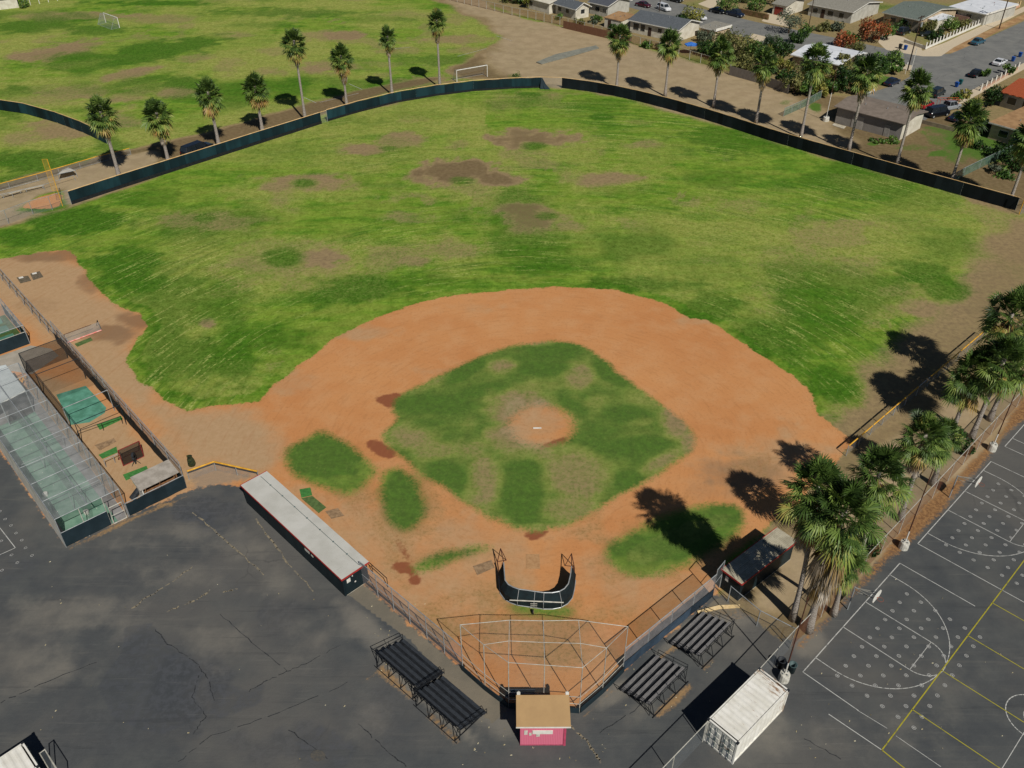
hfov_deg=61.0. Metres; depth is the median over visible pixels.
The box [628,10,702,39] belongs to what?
house
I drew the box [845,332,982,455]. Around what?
fence
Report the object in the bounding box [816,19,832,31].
tree
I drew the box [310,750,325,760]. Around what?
manhole cover
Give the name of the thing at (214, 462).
fence
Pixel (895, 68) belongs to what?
bush
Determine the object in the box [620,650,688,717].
bleachers
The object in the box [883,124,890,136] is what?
door
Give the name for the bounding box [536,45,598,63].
stacked panels
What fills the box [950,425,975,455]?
bush
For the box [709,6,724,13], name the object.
parked car
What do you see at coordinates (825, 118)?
court pole
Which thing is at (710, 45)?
tree
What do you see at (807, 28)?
tree
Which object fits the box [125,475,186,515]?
pen fence
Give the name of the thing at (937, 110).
parked car
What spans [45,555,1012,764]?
scattered litter
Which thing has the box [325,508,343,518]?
dirt mat
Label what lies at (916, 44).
garden wall
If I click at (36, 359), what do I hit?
concrete pad
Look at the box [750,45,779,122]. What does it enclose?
palm tree
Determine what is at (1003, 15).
utility pole
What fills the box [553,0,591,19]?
house
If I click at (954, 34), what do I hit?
garden wall
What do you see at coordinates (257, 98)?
palm tree
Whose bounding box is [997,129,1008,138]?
window
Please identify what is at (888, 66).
tree
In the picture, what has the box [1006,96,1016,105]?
window
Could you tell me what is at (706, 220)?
grass field
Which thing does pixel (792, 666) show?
trash bin
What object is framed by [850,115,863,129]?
door
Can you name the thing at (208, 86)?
palm tree
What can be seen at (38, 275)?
pitching mat
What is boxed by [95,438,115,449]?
worn plate
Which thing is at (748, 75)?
board fence
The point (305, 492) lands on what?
turf mat
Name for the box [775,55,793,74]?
tree
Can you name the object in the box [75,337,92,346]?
mat
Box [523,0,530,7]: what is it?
tree
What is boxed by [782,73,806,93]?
tree
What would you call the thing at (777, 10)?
door
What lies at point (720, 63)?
palm tree
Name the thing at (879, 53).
bush
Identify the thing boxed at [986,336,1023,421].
palm tree
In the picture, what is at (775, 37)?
tree
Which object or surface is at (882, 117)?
storage building
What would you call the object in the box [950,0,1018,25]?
house
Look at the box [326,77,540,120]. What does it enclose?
outfield fence
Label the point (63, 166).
fence
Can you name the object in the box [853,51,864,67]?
tree
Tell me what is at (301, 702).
asphalt seams
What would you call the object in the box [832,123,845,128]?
concrete step
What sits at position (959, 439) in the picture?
palm tree
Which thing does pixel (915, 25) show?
door
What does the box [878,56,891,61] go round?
tree
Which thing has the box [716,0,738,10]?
tree
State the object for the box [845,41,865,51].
tree
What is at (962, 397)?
palm tree
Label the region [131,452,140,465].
pitching machine
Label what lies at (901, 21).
tree
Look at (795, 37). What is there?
tree
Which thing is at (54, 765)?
chain link fence
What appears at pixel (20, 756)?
shipping container
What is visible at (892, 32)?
tree
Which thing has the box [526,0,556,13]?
house
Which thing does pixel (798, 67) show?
tree
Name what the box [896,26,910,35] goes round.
parked car
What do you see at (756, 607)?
chain link fence
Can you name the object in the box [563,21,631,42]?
board fence
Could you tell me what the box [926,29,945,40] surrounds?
tree
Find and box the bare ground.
[0,0,1023,634]
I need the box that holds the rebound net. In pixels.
[64,320,101,342]
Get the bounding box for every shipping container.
[0,742,40,767]
[703,667,789,764]
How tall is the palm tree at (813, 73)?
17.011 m
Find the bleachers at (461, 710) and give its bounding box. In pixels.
[413,671,486,743]
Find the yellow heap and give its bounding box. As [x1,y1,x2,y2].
[17,376,26,382]
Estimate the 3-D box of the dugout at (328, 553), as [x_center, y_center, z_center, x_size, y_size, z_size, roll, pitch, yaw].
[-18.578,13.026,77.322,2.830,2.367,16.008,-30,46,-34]
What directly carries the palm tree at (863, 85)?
on the bare ground
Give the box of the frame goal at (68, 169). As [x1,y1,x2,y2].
[58,167,77,178]
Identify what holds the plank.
on the asphalt lot
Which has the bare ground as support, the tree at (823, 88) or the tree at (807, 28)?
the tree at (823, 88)
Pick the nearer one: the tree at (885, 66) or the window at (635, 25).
the tree at (885, 66)
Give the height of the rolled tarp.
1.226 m
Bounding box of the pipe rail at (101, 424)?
[77,416,122,438]
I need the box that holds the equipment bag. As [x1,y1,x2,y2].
[186,455,195,466]
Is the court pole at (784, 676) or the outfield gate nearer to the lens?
the court pole at (784, 676)
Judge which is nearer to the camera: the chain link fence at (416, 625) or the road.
the chain link fence at (416, 625)
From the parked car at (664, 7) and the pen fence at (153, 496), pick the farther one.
the parked car at (664, 7)
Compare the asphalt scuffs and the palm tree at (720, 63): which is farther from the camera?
the palm tree at (720, 63)
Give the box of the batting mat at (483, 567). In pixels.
[473,560,494,574]
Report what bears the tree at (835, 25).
on the bare ground
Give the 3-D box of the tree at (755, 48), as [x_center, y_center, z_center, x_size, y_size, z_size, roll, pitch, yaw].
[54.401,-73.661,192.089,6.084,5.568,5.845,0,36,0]
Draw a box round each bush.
[18,0,29,8]
[555,13,562,19]
[588,16,597,24]
[592,14,602,20]
[860,534,882,557]
[872,51,886,59]
[886,49,904,64]
[888,58,905,73]
[947,90,962,101]
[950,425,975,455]
[960,88,973,98]
[981,68,990,76]
[988,163,1004,173]
[992,166,1015,180]
[1002,63,1016,73]
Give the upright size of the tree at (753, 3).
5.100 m
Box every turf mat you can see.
[97,417,122,429]
[99,447,117,458]
[123,466,147,479]
[299,488,311,497]
[301,496,325,512]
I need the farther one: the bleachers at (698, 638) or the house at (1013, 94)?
the house at (1013, 94)
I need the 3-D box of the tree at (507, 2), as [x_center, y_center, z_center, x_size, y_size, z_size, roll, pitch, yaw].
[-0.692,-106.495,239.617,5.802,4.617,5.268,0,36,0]
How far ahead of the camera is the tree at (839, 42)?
202.89 m
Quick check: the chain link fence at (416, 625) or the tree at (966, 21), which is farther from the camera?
the tree at (966, 21)
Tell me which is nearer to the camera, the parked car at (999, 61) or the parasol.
the parked car at (999, 61)
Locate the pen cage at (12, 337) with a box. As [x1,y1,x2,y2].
[0,299,29,353]
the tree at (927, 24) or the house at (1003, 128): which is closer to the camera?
the house at (1003, 128)
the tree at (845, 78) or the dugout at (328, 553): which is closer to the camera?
the dugout at (328, 553)
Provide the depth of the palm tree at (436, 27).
172.63 m
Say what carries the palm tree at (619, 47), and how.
on the bare ground
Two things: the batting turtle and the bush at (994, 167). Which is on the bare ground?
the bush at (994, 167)
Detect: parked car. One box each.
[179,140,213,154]
[635,0,651,7]
[656,2,670,11]
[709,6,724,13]
[725,8,744,17]
[883,77,900,86]
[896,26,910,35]
[917,100,934,108]
[919,30,934,37]
[924,104,950,118]
[929,86,945,97]
[943,99,961,109]
[948,112,966,121]
[968,68,984,77]
[970,37,985,45]
[992,58,1007,65]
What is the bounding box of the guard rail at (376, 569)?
[331,528,387,586]
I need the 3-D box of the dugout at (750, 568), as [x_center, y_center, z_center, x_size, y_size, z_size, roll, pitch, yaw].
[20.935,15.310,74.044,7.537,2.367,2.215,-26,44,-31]
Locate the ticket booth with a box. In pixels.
[516,691,570,745]
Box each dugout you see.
[240,471,369,595]
[720,527,794,600]
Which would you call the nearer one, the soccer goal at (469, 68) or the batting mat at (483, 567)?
the batting mat at (483, 567)
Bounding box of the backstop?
[460,620,627,712]
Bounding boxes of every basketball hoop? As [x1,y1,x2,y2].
[847,587,883,609]
[949,475,981,497]
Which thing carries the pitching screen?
on the infield dirt
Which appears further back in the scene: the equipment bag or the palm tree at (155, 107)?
the palm tree at (155, 107)
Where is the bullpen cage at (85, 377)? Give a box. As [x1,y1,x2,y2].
[18,338,126,441]
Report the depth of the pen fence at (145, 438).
92.01 m
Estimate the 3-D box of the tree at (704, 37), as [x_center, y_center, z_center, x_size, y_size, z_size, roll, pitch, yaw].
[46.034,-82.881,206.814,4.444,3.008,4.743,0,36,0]
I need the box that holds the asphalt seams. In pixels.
[1,614,840,766]
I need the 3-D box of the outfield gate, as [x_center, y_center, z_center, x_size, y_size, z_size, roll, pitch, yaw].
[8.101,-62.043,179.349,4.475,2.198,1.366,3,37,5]
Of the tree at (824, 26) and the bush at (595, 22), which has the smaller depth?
the tree at (824, 26)
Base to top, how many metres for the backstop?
5.575 m
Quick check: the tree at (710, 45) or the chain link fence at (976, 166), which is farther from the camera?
the tree at (710, 45)
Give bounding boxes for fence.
[0,99,107,143]
[0,148,130,190]
[0,175,74,195]
[0,269,52,332]
[3,190,67,223]
[39,749,56,767]
[49,320,182,477]
[67,112,321,204]
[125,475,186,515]
[186,461,257,479]
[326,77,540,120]
[359,561,464,666]
[464,0,730,64]
[562,77,1019,209]
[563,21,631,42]
[623,574,716,668]
[663,629,795,767]
[713,560,724,588]
[727,586,794,640]
[729,66,789,93]
[783,91,821,116]
[789,390,1022,648]
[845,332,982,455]
[955,145,1012,180]
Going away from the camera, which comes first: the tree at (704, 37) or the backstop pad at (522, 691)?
the backstop pad at (522, 691)
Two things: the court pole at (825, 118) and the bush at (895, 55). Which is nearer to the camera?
the court pole at (825, 118)
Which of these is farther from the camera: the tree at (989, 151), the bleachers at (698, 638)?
the tree at (989, 151)
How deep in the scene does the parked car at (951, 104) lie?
168.11 m
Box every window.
[633,23,638,29]
[827,10,833,15]
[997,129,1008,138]
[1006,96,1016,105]
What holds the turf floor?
on the infield dirt
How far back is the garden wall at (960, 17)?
222.03 m
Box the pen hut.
[130,459,178,496]
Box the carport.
[699,21,731,40]
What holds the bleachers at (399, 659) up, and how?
on the asphalt lot
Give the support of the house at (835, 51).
on the bare ground
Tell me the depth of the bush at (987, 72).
184.73 m
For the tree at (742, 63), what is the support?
on the bare ground
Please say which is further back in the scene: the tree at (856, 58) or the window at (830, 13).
the window at (830, 13)
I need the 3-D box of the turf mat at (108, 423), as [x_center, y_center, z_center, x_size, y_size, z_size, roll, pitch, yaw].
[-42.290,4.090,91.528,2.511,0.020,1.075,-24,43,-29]
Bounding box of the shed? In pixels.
[604,11,633,27]
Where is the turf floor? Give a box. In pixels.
[57,386,105,424]
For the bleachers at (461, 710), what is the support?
on the asphalt lot
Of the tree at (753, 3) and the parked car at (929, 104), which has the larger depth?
the tree at (753, 3)
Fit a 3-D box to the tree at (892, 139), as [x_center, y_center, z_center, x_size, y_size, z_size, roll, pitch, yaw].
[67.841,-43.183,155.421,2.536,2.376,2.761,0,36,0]
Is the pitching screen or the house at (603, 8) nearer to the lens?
the pitching screen
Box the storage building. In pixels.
[834,94,928,139]
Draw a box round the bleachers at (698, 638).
[670,606,734,668]
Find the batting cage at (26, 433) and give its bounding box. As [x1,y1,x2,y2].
[0,363,128,547]
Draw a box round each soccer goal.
[98,12,119,29]
[453,64,487,81]
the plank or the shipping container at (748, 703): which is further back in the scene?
the plank
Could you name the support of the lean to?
on the bare ground
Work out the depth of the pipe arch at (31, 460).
84.57 m
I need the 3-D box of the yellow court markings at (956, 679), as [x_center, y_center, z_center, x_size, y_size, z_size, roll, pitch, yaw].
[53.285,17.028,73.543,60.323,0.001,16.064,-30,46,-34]
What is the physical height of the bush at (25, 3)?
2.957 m
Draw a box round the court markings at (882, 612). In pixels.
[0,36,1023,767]
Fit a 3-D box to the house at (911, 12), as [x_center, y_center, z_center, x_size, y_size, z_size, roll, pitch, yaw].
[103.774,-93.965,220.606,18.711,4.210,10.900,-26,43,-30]
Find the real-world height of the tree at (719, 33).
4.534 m
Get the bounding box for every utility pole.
[907,15,924,70]
[998,0,1007,28]
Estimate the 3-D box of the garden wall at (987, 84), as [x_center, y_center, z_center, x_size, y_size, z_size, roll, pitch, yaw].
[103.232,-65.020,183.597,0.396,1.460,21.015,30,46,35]
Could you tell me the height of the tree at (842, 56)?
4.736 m
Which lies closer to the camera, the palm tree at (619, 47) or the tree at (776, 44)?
the palm tree at (619, 47)
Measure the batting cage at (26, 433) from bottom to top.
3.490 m
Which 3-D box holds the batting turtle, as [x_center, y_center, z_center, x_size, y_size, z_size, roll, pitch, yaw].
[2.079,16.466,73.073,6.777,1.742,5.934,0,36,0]
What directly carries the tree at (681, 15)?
on the bare ground
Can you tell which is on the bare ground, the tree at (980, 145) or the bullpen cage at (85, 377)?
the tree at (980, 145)
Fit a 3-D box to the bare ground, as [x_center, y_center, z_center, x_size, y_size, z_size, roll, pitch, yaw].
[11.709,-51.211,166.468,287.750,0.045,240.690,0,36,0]
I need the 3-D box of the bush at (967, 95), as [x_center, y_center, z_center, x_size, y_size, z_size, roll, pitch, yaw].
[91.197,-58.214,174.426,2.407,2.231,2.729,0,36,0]
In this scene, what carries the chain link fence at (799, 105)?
on the bare ground
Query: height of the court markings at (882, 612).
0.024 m
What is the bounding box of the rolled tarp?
[129,488,138,499]
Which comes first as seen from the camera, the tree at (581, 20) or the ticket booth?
the ticket booth
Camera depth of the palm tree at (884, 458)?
66.61 m
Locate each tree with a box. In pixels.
[83,93,121,174]
[140,96,174,159]
[191,74,225,143]
[240,70,270,129]
[278,26,307,116]
[328,41,355,104]
[378,23,396,93]
[426,7,447,84]
[499,0,518,3]
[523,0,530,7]
[573,17,584,24]
[605,23,632,85]
[639,40,653,48]
[656,26,684,96]
[676,13,687,18]
[682,4,705,20]
[696,30,714,41]
[696,39,713,53]
[704,43,723,55]
[706,34,735,107]
[713,30,735,50]
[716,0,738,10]
[718,26,756,61]
[735,53,756,70]
[739,35,763,51]
[743,0,768,11]
[745,39,764,57]
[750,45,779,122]
[762,33,784,43]
[762,37,791,53]
[774,68,798,84]
[774,453,851,622]
[775,41,794,58]
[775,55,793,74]
[776,7,806,32]
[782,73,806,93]
[788,30,806,43]
[790,58,804,78]
[790,470,888,634]
[798,22,815,37]
[799,42,833,137]
[799,80,817,95]
[808,535,873,617]
[811,81,828,96]
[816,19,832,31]
[820,64,836,81]
[824,78,841,93]
[830,21,845,31]
[832,65,854,91]
[833,29,858,48]
[837,52,852,65]
[837,62,861,81]
[840,441,916,545]
[842,30,860,41]
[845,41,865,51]
[846,52,884,150]
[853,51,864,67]
[858,15,892,41]
[863,58,888,74]
[868,137,885,144]
[877,60,889,81]
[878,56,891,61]
[880,22,899,39]
[885,135,899,144]
[893,408,954,522]
[895,65,933,163]
[896,18,910,26]
[918,19,938,31]
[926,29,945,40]
[927,417,967,486]
[939,15,959,31]
[940,343,1006,424]
[950,94,990,178]
[951,19,971,28]
[966,331,1023,440]
[967,139,991,151]
[972,283,1023,393]
[974,118,991,133]
[981,84,1003,106]
[983,142,1012,160]
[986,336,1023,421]
[999,142,1023,171]
[1007,123,1023,195]
[1008,128,1020,144]
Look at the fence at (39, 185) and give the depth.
138.84 m
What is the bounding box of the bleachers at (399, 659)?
[374,634,444,701]
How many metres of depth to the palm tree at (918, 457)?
71.19 m
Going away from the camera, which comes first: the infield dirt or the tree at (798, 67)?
the infield dirt
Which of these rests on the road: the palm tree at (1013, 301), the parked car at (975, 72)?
the parked car at (975, 72)
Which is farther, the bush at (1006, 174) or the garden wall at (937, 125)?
the garden wall at (937, 125)
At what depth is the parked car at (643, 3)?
234.83 m
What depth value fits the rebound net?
104.58 m
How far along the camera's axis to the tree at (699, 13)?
219.85 m
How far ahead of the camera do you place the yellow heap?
96.90 m
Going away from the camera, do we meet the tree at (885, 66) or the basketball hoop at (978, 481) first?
the basketball hoop at (978, 481)
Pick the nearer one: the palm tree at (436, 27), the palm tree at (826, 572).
the palm tree at (826, 572)
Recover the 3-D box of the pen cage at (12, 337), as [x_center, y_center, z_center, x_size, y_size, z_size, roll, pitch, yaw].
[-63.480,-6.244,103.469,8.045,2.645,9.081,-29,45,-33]
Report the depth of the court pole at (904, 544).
76.34 m
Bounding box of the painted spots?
[0,483,1023,729]
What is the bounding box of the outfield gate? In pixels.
[540,77,561,88]
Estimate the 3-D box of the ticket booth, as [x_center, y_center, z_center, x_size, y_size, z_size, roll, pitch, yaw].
[2.188,23.912,61.956,3.820,2.940,2.744,0,36,0]
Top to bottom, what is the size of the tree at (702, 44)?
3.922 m
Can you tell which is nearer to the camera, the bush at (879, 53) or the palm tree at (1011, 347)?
the palm tree at (1011, 347)
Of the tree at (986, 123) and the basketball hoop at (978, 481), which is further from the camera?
the tree at (986, 123)
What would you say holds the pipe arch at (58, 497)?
on the batting cage at (26, 433)
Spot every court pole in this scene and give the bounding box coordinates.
[778,597,808,683]
[822,70,836,121]
[898,469,932,550]
[987,373,1023,452]
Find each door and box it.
[705,721,721,749]
[718,733,735,761]
[774,6,782,15]
[820,9,824,17]
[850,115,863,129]
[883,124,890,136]
[911,22,920,31]
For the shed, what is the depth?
217.35 m
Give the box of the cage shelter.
[0,365,34,424]
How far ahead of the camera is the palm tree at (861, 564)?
64.37 m
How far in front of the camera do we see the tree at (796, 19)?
211.16 m
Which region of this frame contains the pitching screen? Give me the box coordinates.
[118,441,143,465]
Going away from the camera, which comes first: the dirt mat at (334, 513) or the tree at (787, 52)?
the dirt mat at (334, 513)
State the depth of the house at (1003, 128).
155.19 m
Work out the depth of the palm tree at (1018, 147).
128.92 m
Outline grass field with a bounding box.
[0,0,1023,614]
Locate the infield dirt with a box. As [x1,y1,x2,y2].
[0,192,859,705]
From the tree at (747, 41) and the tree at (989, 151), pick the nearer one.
the tree at (989, 151)
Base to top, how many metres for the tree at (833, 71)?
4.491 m
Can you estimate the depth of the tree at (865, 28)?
203.79 m
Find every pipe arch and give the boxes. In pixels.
[21,456,44,476]
[48,493,74,517]
[80,480,104,505]
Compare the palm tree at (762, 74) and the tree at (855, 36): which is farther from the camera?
the tree at (855, 36)
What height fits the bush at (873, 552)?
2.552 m
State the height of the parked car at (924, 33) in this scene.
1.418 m
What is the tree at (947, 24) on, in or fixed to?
on the bare ground
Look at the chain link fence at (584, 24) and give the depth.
215.50 m
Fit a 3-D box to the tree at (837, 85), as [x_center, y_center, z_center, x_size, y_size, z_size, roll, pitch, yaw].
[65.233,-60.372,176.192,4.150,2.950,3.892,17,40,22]
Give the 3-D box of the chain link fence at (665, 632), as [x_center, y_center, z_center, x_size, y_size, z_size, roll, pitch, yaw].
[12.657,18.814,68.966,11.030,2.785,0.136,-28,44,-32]
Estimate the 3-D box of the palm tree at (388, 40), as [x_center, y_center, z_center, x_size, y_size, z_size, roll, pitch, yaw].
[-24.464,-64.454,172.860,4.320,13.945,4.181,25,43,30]
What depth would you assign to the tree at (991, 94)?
169.24 m
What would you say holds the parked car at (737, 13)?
on the bare ground
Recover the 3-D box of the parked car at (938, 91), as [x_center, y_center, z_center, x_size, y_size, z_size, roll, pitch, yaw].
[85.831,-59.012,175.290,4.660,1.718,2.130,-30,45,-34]
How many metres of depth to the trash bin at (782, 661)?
66.84 m
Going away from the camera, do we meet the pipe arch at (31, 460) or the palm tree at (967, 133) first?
the pipe arch at (31, 460)
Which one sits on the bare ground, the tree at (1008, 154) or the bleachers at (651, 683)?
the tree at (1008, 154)
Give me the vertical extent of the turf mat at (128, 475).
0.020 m
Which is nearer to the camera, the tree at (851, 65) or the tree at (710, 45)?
the tree at (851, 65)
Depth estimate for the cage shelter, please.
91.85 m
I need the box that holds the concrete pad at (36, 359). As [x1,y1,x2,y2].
[0,345,58,373]
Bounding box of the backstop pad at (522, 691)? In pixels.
[505,689,534,696]
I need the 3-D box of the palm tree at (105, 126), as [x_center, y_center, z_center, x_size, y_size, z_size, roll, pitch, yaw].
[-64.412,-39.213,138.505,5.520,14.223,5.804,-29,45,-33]
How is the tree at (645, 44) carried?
on the bare ground
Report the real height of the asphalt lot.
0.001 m
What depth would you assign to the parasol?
198.14 m
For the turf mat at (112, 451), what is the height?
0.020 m
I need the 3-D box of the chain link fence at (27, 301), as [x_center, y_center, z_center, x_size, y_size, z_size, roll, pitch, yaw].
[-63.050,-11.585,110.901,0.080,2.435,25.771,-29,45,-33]
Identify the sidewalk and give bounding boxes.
[699,0,1023,103]
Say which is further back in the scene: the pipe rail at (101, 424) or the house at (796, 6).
the house at (796, 6)
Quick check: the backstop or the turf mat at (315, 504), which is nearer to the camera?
the backstop
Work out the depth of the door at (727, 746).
60.31 m
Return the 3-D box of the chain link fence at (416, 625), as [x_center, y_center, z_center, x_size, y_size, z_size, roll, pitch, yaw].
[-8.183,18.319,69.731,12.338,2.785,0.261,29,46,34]
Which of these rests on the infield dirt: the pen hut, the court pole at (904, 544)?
the pen hut
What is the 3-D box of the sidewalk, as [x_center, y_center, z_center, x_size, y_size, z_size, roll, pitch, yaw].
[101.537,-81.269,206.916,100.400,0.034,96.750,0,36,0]
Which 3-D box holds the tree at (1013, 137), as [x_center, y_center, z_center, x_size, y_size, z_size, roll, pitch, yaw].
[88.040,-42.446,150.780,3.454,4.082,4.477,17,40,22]
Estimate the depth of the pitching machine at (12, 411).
91.46 m
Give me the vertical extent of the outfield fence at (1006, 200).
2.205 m
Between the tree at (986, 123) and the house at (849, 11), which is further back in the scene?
the house at (849, 11)
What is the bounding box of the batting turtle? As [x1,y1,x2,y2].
[497,548,575,613]
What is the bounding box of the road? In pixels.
[629,0,1023,119]
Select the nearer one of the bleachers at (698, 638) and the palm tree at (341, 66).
the bleachers at (698, 638)
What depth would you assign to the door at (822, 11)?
224.92 m
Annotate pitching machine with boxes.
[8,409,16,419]
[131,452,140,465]
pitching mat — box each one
[17,276,30,282]
[30,271,42,279]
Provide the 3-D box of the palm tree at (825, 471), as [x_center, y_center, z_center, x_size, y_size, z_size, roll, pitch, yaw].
[20.928,12.480,63.802,5.623,19.067,5.801,0,36,0]
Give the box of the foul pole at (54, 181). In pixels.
[42,159,62,205]
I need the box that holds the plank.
[697,604,739,613]
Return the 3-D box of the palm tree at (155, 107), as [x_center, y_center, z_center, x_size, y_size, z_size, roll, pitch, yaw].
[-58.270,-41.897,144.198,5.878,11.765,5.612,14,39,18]
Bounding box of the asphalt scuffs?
[131,512,600,762]
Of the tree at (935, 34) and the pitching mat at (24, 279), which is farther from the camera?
the tree at (935, 34)
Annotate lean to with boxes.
[928,13,953,30]
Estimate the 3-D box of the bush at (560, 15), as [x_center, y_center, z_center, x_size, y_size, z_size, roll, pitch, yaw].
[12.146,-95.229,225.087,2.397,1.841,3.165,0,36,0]
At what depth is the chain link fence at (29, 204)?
131.47 m
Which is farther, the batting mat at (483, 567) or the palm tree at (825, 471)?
the batting mat at (483, 567)
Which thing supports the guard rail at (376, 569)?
on the infield dirt
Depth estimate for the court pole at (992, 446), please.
86.99 m
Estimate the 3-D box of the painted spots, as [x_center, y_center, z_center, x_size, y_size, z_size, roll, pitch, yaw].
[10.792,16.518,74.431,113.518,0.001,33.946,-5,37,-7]
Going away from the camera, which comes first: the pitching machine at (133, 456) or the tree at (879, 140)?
the pitching machine at (133, 456)
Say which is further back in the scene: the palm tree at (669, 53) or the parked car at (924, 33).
the parked car at (924, 33)
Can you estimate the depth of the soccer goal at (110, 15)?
220.30 m
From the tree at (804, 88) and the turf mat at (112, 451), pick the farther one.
the tree at (804, 88)
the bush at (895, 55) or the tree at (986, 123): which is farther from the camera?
the bush at (895, 55)
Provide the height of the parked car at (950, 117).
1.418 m
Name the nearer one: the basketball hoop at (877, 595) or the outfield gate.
the basketball hoop at (877, 595)
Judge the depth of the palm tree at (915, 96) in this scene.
138.12 m
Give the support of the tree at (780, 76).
on the bare ground
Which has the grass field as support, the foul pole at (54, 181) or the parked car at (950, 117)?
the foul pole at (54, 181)
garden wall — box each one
[904,39,925,48]
[921,119,953,131]
[925,19,981,48]
[954,14,969,21]
[980,62,1020,90]
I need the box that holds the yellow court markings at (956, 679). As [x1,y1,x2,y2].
[881,560,1023,767]
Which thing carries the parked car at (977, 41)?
on the road
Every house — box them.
[0,0,18,9]
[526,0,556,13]
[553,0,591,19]
[587,0,632,16]
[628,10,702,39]
[771,0,803,15]
[790,43,866,77]
[807,0,882,23]
[882,1,959,31]
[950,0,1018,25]
[988,106,1023,143]
[999,78,1023,109]
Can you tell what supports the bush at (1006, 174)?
on the bare ground
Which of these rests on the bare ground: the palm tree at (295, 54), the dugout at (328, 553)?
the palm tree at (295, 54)
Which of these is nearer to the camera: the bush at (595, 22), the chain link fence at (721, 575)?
the chain link fence at (721, 575)
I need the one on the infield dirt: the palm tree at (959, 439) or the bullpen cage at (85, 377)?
the bullpen cage at (85, 377)
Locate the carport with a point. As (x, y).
(718, 26)
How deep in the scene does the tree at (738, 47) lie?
192.26 m
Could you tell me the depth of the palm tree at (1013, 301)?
89.65 m
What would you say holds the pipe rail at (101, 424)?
on the infield dirt
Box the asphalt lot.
[0,408,1023,767]
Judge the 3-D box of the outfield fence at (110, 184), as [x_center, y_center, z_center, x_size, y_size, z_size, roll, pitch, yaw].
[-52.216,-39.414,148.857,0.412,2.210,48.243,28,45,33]
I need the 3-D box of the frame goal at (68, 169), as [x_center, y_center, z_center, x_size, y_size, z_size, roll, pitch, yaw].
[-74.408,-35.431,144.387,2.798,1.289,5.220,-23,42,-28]
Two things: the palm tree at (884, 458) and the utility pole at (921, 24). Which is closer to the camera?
the palm tree at (884, 458)
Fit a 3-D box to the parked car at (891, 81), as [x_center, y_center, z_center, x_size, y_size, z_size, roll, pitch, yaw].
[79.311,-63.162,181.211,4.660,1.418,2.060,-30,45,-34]
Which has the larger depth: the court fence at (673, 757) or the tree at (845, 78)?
the tree at (845, 78)
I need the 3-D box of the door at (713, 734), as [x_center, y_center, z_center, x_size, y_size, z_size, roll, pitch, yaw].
[14.136,24.723,61.061,0.145,2.430,1.120,-29,45,-33]
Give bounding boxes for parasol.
[684,42,696,49]
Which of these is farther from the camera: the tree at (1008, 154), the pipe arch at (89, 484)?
the tree at (1008, 154)
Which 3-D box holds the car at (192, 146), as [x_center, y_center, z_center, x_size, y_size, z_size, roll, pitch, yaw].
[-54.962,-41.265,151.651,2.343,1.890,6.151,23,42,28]
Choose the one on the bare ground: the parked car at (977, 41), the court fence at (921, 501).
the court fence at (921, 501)
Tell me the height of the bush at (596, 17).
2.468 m
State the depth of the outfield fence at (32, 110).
164.50 m
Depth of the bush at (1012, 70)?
185.99 m
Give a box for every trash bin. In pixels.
[777,656,786,669]
[788,661,797,673]

